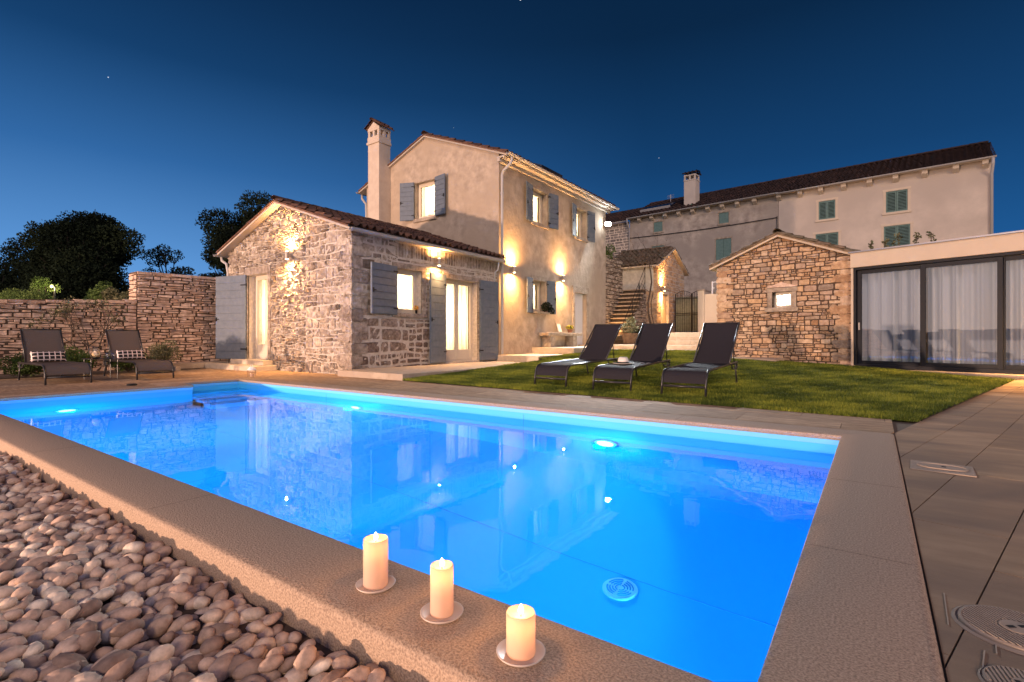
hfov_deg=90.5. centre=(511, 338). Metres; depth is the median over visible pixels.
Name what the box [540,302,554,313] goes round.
plant
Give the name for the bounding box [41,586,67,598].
cobble
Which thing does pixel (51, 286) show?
yard lamp
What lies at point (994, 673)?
drain cover
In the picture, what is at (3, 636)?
cobble
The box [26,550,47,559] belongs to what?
cobble
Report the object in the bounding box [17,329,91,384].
sun lounger
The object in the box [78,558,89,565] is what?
cobble
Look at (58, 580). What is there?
cobble
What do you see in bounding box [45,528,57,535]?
cobble
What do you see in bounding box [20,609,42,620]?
cobble
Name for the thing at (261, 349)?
door
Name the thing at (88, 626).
cobble
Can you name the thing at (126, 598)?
cobble
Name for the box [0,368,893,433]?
pool deck
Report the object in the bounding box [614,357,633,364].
sun hat
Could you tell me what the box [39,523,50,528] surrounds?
cobble
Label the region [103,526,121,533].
cobble
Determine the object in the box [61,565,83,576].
cobble
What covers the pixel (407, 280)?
window
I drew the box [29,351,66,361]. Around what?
cushion
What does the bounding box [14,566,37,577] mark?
cobble
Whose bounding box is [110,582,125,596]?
cobble
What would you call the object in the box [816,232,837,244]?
window
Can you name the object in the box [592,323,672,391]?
sun lounger
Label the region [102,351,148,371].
shrub
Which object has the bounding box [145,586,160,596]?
cobble
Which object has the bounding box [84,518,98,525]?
cobble
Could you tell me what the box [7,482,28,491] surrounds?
cobble
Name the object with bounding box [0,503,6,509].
cobble
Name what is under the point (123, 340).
sun lounger
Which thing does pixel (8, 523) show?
cobble
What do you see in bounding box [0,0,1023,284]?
sky
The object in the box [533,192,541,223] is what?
window
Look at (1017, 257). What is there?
sliding door
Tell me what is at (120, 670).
cobble
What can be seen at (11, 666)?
cobble
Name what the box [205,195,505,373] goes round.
stone annex
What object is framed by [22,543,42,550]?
cobble
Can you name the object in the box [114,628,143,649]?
cobble
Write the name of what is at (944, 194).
pink row house
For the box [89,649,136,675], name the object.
cobble
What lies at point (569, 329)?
flower pot
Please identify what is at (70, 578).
cobble
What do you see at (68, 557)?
cobble
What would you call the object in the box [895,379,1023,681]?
path
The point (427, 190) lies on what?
window
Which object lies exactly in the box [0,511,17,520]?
cobble
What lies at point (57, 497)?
cobble
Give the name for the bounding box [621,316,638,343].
pot plant
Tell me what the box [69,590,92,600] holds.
cobble
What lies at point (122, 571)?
cobble
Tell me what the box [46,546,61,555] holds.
cobble
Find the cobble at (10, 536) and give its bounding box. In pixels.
[4,532,17,540]
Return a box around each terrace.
[338,361,520,380]
[496,353,561,361]
[532,346,612,353]
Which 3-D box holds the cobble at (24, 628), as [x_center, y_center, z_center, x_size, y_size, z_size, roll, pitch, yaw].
[-1.489,0.890,1.548,0.084,0.056,0.051,-8,-23,-16]
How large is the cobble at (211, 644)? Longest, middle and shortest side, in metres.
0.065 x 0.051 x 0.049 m
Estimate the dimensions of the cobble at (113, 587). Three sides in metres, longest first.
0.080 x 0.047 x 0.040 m
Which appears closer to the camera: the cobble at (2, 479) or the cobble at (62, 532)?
the cobble at (62, 532)
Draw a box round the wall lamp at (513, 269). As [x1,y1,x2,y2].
[510,266,515,272]
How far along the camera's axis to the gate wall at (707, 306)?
21.25 m
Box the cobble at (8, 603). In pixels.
[0,597,17,610]
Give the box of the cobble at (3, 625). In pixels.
[0,619,7,633]
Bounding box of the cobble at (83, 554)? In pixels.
[72,551,92,558]
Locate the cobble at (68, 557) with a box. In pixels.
[57,554,77,562]
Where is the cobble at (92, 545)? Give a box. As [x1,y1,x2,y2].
[84,540,108,551]
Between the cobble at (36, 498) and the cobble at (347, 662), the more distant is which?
the cobble at (36, 498)
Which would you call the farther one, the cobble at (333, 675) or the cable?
the cable
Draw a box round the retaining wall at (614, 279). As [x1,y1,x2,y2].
[606,255,622,323]
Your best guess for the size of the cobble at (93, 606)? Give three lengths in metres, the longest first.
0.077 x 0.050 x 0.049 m
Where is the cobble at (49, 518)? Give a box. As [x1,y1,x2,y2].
[43,514,54,521]
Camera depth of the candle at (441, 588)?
1.44 m
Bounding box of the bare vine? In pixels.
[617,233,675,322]
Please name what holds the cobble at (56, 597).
on the cobble bed at (241, 658)
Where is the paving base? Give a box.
[180,368,1023,681]
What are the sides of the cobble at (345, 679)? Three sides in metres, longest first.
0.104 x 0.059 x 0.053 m
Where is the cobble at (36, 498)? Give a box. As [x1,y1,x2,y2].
[31,495,41,502]
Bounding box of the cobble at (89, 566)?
[83,559,101,572]
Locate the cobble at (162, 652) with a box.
[148,644,174,661]
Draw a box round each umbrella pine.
[0,210,147,299]
[0,256,22,294]
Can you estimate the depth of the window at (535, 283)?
17.72 m
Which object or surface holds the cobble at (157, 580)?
on the cobble bed at (241, 658)
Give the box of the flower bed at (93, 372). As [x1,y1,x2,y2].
[0,369,171,378]
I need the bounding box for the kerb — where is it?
[173,361,226,370]
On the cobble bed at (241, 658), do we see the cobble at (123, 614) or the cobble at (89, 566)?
the cobble at (89, 566)
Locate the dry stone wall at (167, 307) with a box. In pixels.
[0,271,226,374]
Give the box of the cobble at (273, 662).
[258,654,283,672]
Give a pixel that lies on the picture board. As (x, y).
(558, 326)
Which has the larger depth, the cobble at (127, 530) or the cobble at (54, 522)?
the cobble at (54, 522)
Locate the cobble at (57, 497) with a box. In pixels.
[50,493,62,503]
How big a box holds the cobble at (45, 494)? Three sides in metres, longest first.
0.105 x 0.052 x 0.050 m
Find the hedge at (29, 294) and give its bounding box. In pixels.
[0,287,54,298]
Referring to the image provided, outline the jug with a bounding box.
[88,347,100,358]
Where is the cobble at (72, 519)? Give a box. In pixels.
[69,515,75,522]
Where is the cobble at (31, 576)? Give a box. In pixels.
[14,570,41,584]
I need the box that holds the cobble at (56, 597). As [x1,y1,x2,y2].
[44,591,68,609]
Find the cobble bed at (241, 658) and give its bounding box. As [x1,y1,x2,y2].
[0,460,393,681]
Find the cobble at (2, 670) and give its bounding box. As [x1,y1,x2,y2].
[0,667,4,676]
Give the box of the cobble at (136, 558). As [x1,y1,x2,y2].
[124,553,142,563]
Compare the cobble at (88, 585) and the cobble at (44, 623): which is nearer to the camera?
the cobble at (44, 623)
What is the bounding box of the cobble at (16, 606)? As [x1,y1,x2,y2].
[0,601,20,612]
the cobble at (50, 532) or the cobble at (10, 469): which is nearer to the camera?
the cobble at (50, 532)
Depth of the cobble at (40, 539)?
2.21 m
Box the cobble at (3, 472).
[0,469,7,475]
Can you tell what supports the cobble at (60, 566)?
on the gravel base
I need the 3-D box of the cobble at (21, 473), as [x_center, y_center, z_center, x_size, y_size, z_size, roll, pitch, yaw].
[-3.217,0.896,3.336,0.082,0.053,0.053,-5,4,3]
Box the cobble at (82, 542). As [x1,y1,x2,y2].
[71,541,87,545]
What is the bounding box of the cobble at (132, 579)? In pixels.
[123,572,144,585]
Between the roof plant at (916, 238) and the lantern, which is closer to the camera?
the lantern
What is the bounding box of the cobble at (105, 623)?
[97,618,117,630]
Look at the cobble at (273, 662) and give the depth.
1.37 m
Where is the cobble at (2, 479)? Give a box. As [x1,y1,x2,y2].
[0,476,4,482]
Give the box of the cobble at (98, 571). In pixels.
[89,566,105,577]
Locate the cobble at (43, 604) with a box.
[24,599,51,613]
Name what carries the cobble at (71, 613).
on the cobble bed at (241, 658)
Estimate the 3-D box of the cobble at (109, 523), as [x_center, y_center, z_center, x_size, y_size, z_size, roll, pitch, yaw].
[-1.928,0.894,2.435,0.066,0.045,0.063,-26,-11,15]
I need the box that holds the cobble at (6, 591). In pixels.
[0,586,15,598]
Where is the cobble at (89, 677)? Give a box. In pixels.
[69,672,102,681]
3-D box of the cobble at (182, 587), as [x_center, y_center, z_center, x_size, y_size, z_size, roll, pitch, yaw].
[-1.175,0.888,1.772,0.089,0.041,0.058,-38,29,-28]
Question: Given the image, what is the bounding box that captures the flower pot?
[565,325,573,332]
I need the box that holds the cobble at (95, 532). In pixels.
[78,529,103,541]
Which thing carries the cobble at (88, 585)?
on the gravel base
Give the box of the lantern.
[247,364,255,376]
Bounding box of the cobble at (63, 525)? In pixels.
[54,520,69,529]
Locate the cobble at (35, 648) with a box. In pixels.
[20,641,43,660]
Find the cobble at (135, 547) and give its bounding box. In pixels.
[122,541,144,553]
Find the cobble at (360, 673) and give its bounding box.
[343,665,369,681]
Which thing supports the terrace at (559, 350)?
on the terrace at (522, 357)
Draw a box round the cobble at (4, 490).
[1,487,7,493]
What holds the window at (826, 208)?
in the pink row house at (944, 194)
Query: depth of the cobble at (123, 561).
1.98 m
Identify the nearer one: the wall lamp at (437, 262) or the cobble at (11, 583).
the cobble at (11, 583)
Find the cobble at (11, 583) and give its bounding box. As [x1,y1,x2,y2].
[8,578,16,586]
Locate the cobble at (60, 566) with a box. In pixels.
[44,561,71,573]
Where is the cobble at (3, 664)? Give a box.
[0,662,6,667]
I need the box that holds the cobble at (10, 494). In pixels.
[6,491,16,498]
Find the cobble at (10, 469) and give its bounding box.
[3,466,13,472]
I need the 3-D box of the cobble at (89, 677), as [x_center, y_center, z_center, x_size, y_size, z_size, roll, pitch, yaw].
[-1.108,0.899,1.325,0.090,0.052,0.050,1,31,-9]
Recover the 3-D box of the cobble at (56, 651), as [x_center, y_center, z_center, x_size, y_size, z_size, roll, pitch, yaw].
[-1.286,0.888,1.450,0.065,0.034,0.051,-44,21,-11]
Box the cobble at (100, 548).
[94,543,107,555]
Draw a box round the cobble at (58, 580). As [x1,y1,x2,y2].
[52,575,65,585]
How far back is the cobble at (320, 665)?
1.38 m
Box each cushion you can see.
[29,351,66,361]
[115,350,145,359]
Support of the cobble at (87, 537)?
on the gravel base
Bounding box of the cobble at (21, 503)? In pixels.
[12,497,31,508]
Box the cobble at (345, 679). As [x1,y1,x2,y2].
[333,677,352,681]
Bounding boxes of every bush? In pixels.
[30,276,61,297]
[83,280,116,299]
[100,286,128,299]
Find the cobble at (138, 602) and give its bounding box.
[125,597,143,607]
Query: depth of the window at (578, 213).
20.23 m
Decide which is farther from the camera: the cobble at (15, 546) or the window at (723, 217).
the window at (723, 217)
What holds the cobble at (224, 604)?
on the gravel base
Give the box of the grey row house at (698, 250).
[626,169,792,296]
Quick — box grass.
[402,349,1014,421]
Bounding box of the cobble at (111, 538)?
[107,533,121,543]
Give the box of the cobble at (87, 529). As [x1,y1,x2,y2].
[83,526,94,532]
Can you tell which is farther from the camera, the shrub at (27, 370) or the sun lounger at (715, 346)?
the shrub at (27, 370)
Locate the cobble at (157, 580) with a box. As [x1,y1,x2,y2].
[147,574,164,588]
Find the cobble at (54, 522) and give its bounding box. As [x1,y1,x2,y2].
[50,515,70,526]
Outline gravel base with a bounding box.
[7,478,357,681]
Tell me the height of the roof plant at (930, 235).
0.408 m
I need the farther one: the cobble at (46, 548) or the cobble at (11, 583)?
the cobble at (46, 548)
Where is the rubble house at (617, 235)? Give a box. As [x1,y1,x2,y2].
[606,207,642,256]
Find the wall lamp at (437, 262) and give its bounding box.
[434,258,440,265]
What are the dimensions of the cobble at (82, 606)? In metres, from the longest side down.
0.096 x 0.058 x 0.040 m
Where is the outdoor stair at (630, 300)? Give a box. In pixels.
[609,268,646,343]
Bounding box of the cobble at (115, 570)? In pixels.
[101,568,119,580]
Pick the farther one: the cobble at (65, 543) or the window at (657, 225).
the window at (657, 225)
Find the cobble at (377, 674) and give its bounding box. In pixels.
[367,667,385,681]
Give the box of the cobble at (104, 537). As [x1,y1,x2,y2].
[93,534,110,542]
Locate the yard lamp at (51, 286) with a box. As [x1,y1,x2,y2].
[50,285,55,298]
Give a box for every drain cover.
[910,460,976,476]
[951,605,1023,654]
[977,665,1023,681]
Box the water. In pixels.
[0,388,834,681]
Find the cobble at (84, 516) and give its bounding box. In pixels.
[75,513,91,519]
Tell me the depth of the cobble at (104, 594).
1.73 m
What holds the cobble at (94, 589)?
on the gravel base
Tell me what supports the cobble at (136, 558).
on the cobble bed at (241, 658)
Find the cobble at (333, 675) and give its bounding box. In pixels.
[320,669,347,681]
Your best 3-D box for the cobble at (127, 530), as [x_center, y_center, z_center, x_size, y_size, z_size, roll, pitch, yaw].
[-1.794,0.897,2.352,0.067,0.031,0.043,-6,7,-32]
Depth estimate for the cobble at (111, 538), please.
2.22 m
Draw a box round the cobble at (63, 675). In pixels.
[42,668,79,681]
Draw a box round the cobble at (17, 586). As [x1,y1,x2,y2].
[14,582,28,588]
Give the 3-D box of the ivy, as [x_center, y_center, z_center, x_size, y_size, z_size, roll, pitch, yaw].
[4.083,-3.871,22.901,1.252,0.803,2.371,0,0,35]
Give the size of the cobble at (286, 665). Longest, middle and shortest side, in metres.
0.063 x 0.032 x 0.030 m
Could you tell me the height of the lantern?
0.263 m
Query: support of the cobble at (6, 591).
on the cobble bed at (241, 658)
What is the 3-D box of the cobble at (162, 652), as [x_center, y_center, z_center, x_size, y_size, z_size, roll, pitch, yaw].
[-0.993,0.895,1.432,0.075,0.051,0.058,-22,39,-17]
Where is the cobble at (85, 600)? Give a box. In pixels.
[79,598,90,603]
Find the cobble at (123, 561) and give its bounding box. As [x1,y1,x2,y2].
[111,556,129,569]
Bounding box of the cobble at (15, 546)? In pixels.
[8,541,24,551]
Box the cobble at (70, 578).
[61,572,77,588]
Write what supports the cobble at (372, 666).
on the gravel base
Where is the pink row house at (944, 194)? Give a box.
[776,140,996,249]
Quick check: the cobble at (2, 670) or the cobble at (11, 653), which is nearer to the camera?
the cobble at (2, 670)
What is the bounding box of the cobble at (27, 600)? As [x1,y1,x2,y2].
[19,594,34,608]
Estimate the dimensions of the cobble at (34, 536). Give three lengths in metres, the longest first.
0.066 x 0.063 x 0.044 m
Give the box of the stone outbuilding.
[709,228,859,365]
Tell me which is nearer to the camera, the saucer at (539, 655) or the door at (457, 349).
the saucer at (539, 655)
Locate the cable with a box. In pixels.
[634,217,776,237]
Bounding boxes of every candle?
[363,533,387,589]
[430,559,453,618]
[506,604,535,660]
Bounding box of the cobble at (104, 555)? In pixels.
[90,552,112,560]
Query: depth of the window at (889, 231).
29.97 m
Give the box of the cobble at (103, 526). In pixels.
[94,524,105,528]
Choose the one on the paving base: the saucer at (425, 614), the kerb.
the kerb
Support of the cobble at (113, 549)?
on the cobble bed at (241, 658)
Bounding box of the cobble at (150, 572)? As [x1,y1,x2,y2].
[144,565,165,577]
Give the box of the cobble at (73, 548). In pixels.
[63,544,88,555]
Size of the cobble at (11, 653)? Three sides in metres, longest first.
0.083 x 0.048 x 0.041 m
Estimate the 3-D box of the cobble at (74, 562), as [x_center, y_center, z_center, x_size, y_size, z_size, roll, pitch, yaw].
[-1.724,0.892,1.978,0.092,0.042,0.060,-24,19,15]
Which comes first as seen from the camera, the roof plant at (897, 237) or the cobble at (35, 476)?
the cobble at (35, 476)
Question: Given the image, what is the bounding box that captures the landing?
[578,344,634,345]
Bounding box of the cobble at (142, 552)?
[137,549,146,557]
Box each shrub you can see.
[0,350,43,376]
[62,345,97,367]
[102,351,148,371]
[146,340,183,371]
[632,325,641,341]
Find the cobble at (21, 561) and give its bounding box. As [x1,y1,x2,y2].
[11,557,28,569]
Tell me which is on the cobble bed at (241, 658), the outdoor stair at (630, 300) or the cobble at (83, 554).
the cobble at (83, 554)
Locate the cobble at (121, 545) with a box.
[117,538,134,550]
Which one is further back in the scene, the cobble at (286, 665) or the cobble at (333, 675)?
the cobble at (286, 665)
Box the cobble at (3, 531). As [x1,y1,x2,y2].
[0,529,12,534]
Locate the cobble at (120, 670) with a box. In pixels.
[100,656,134,681]
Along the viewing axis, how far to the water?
3.10 m
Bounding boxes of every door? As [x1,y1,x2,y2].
[256,275,267,358]
[446,279,471,361]
[575,293,581,345]
[662,295,665,322]
[857,265,920,365]
[921,256,1003,368]
[1004,255,1023,369]
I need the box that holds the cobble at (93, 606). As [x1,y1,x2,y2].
[80,598,102,617]
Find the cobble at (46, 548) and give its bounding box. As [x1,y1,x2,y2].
[40,545,52,550]
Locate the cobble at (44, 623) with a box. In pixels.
[35,616,60,631]
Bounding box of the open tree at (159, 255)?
[141,244,195,274]
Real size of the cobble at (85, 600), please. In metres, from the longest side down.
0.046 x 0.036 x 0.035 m
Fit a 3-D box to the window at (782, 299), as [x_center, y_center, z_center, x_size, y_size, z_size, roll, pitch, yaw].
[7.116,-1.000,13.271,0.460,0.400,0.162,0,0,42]
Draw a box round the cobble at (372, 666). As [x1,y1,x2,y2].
[365,662,378,672]
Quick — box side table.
[82,358,120,379]
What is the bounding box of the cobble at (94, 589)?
[90,586,98,593]
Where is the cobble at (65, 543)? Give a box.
[53,540,68,548]
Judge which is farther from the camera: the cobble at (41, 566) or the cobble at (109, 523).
the cobble at (109, 523)
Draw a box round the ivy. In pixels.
[606,244,615,258]
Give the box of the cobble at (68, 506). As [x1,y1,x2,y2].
[55,503,75,512]
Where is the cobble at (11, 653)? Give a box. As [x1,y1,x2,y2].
[0,645,28,662]
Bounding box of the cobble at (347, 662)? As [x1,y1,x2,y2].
[331,655,356,670]
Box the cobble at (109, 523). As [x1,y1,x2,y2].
[104,520,117,528]
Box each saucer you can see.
[355,574,395,593]
[420,601,463,624]
[496,639,545,667]
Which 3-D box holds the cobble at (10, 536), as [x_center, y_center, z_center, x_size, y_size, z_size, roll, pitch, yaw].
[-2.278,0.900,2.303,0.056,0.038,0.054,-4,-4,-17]
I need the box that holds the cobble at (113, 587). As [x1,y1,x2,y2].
[101,585,115,601]
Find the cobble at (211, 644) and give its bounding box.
[199,635,223,654]
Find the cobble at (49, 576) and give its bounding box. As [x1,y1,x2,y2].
[43,572,64,581]
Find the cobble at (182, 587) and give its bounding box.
[162,582,188,598]
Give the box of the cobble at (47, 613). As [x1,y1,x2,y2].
[37,610,58,621]
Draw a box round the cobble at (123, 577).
[119,570,141,579]
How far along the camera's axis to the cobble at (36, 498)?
2.82 m
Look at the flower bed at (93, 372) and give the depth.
11.58 m
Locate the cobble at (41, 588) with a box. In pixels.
[37,581,55,595]
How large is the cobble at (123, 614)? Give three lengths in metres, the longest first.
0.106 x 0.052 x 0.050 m
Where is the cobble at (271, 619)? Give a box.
[263,612,281,625]
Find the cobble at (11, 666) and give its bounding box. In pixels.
[0,660,23,679]
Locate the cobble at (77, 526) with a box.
[72,522,90,530]
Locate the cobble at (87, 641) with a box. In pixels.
[75,630,100,653]
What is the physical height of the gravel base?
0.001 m
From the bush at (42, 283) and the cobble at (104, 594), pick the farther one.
the bush at (42, 283)
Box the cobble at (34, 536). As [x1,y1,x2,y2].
[27,532,45,542]
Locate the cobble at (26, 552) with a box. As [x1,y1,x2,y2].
[19,548,35,556]
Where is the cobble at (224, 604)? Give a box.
[208,599,233,611]
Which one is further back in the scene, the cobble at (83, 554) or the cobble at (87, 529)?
the cobble at (87, 529)
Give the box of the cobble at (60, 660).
[52,652,88,671]
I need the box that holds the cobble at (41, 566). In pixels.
[35,562,50,570]
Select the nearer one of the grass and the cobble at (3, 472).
the cobble at (3, 472)
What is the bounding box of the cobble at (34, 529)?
[21,525,39,537]
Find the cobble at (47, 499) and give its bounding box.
[35,496,52,506]
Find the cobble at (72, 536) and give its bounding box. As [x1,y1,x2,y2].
[63,532,81,540]
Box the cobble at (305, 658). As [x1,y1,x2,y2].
[293,645,316,669]
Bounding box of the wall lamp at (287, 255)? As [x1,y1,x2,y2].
[285,251,293,258]
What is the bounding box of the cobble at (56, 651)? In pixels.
[48,640,63,660]
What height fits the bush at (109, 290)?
2.636 m
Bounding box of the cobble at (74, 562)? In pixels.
[68,560,79,565]
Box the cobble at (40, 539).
[27,537,49,544]
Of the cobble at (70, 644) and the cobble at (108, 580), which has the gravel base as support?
the cobble at (108, 580)
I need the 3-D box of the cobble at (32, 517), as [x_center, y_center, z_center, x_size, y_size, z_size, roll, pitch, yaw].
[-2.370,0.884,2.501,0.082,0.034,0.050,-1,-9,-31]
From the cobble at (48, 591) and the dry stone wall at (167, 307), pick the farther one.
the dry stone wall at (167, 307)
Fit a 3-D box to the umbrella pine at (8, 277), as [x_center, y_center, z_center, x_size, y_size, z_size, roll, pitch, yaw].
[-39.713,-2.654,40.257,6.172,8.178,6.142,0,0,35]
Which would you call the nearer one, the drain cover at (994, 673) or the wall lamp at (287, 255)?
the drain cover at (994, 673)
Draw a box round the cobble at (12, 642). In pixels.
[0,636,27,651]
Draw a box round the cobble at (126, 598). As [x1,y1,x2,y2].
[119,591,140,604]
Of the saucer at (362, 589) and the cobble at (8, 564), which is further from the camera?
the cobble at (8, 564)
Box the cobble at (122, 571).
[116,563,142,578]
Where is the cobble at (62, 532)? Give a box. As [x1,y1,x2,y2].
[50,530,66,537]
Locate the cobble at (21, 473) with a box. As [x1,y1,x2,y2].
[16,471,29,477]
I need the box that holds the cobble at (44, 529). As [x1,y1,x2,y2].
[36,526,53,533]
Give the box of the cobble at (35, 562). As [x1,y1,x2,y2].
[21,556,56,567]
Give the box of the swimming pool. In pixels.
[0,377,944,681]
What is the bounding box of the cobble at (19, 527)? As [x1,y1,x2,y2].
[12,521,32,532]
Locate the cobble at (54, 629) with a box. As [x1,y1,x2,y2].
[42,618,69,640]
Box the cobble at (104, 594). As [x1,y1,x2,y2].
[91,588,113,600]
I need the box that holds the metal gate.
[675,291,697,331]
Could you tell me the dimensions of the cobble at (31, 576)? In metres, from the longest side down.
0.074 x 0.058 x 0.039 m
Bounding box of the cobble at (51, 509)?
[43,504,61,514]
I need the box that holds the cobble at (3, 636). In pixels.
[0,633,16,640]
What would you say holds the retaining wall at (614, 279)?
on the terrain
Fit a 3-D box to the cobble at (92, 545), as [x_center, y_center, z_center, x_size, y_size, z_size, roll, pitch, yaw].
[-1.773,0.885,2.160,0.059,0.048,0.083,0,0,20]
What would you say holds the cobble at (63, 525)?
on the cobble bed at (241, 658)
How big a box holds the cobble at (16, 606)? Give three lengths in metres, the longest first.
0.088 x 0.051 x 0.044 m
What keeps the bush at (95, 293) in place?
on the terrain
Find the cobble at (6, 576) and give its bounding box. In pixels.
[0,570,14,584]
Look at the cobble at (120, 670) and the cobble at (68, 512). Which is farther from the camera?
the cobble at (68, 512)
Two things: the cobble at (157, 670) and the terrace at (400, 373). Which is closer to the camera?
the cobble at (157, 670)
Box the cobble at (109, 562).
[102,557,119,568]
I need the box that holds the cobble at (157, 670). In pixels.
[147,660,171,681]
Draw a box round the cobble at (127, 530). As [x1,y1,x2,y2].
[121,528,133,533]
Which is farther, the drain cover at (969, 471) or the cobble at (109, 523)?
the drain cover at (969, 471)
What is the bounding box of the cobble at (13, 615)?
[3,608,23,621]
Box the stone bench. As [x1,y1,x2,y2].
[538,332,581,346]
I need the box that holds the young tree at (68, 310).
[27,295,127,368]
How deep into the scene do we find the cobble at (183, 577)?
1.86 m
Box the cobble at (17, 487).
[9,484,25,491]
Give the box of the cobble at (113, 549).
[109,542,121,553]
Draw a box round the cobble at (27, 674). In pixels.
[8,668,38,681]
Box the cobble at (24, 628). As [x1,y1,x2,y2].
[7,620,38,638]
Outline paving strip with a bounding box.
[943,593,996,671]
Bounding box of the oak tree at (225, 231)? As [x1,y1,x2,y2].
[195,190,272,276]
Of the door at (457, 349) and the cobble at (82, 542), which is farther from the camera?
the door at (457, 349)
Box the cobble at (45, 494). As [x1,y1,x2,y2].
[38,493,52,496]
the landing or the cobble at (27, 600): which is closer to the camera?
the cobble at (27, 600)
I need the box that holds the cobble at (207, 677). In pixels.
[189,673,216,681]
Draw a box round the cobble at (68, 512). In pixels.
[57,510,76,516]
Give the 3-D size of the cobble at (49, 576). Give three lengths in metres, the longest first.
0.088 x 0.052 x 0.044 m
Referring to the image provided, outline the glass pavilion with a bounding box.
[848,230,1023,379]
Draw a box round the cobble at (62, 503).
[54,502,67,505]
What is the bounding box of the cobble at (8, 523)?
[4,521,15,526]
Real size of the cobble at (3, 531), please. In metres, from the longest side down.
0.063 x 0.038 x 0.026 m
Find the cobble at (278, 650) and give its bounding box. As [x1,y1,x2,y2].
[265,646,284,658]
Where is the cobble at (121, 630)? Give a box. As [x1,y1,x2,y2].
[109,618,144,637]
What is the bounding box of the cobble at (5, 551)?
[0,548,10,556]
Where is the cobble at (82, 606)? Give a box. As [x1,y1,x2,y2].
[70,603,87,622]
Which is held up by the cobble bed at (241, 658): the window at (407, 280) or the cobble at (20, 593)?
the cobble at (20, 593)
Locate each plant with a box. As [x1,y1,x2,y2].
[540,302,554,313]
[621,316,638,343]
[882,237,888,246]
[892,232,902,244]
[912,232,921,243]
[926,231,936,241]
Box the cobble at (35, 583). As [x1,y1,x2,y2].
[27,579,47,587]
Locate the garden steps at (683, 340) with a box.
[613,332,702,349]
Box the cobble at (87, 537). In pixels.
[75,533,92,542]
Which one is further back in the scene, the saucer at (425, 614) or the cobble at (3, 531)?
the cobble at (3, 531)
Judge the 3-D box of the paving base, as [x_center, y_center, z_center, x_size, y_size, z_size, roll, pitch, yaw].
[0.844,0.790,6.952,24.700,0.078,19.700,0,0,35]
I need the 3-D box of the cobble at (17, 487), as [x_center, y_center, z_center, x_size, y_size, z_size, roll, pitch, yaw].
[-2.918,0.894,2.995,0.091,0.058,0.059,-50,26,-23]
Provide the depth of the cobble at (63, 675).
1.32 m
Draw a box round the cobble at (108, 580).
[99,573,116,589]
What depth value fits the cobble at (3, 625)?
1.53 m
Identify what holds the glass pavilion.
on the terrain
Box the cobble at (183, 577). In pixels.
[172,573,191,584]
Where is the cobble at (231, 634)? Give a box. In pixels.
[222,627,241,641]
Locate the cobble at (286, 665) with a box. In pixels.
[278,656,296,672]
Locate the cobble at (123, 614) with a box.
[110,607,141,622]
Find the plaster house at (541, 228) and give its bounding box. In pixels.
[356,117,619,354]
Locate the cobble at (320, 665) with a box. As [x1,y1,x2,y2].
[308,657,331,676]
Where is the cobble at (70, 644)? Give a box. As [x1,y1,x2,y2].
[61,634,79,652]
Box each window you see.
[397,269,416,312]
[419,181,434,217]
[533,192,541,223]
[533,281,539,310]
[577,211,580,236]
[654,222,661,231]
[716,238,730,259]
[719,212,728,223]
[774,292,790,307]
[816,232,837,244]
[819,200,834,219]
[884,224,909,246]
[886,189,907,212]
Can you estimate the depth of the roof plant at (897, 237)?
11.99 m
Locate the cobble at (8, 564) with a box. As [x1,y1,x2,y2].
[0,558,16,572]
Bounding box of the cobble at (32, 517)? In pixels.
[20,514,41,520]
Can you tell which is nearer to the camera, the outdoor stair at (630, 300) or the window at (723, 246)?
the outdoor stair at (630, 300)
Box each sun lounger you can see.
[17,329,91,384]
[103,330,173,379]
[534,324,621,386]
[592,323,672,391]
[661,322,739,396]
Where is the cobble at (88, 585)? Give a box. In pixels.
[83,581,99,589]
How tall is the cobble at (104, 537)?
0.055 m
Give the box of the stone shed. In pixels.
[614,246,688,332]
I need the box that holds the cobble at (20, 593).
[11,586,32,599]
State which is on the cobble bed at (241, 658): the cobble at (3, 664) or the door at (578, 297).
the cobble at (3, 664)
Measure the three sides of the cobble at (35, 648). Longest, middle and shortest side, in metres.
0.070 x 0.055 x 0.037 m
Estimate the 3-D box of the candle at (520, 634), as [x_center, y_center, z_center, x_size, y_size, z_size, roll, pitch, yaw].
[0.022,0.731,1.280,0.074,0.122,0.074,0,0,35]
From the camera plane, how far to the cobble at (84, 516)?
2.51 m
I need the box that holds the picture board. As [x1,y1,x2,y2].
[556,323,561,332]
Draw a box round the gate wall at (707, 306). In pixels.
[697,289,717,331]
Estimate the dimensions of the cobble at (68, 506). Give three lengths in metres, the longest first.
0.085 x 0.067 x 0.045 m
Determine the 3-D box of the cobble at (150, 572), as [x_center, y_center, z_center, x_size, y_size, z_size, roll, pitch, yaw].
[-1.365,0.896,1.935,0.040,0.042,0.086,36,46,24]
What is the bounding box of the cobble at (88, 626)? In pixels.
[73,621,97,635]
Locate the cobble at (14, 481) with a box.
[7,478,20,484]
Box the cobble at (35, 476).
[29,473,40,479]
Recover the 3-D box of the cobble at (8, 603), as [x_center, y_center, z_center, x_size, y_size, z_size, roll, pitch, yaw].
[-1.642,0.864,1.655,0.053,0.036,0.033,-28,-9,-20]
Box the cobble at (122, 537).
[115,534,129,541]
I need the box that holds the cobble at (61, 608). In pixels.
[50,599,76,615]
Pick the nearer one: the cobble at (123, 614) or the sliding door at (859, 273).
the cobble at (123, 614)
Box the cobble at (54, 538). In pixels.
[50,534,65,544]
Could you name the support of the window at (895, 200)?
in the pink row house at (944, 194)
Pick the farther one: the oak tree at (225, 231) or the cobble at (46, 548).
the oak tree at (225, 231)
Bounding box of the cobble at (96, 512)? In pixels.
[87,508,108,516]
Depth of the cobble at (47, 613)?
1.62 m
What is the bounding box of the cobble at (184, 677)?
[172,672,195,681]
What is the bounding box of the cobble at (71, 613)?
[61,606,80,620]

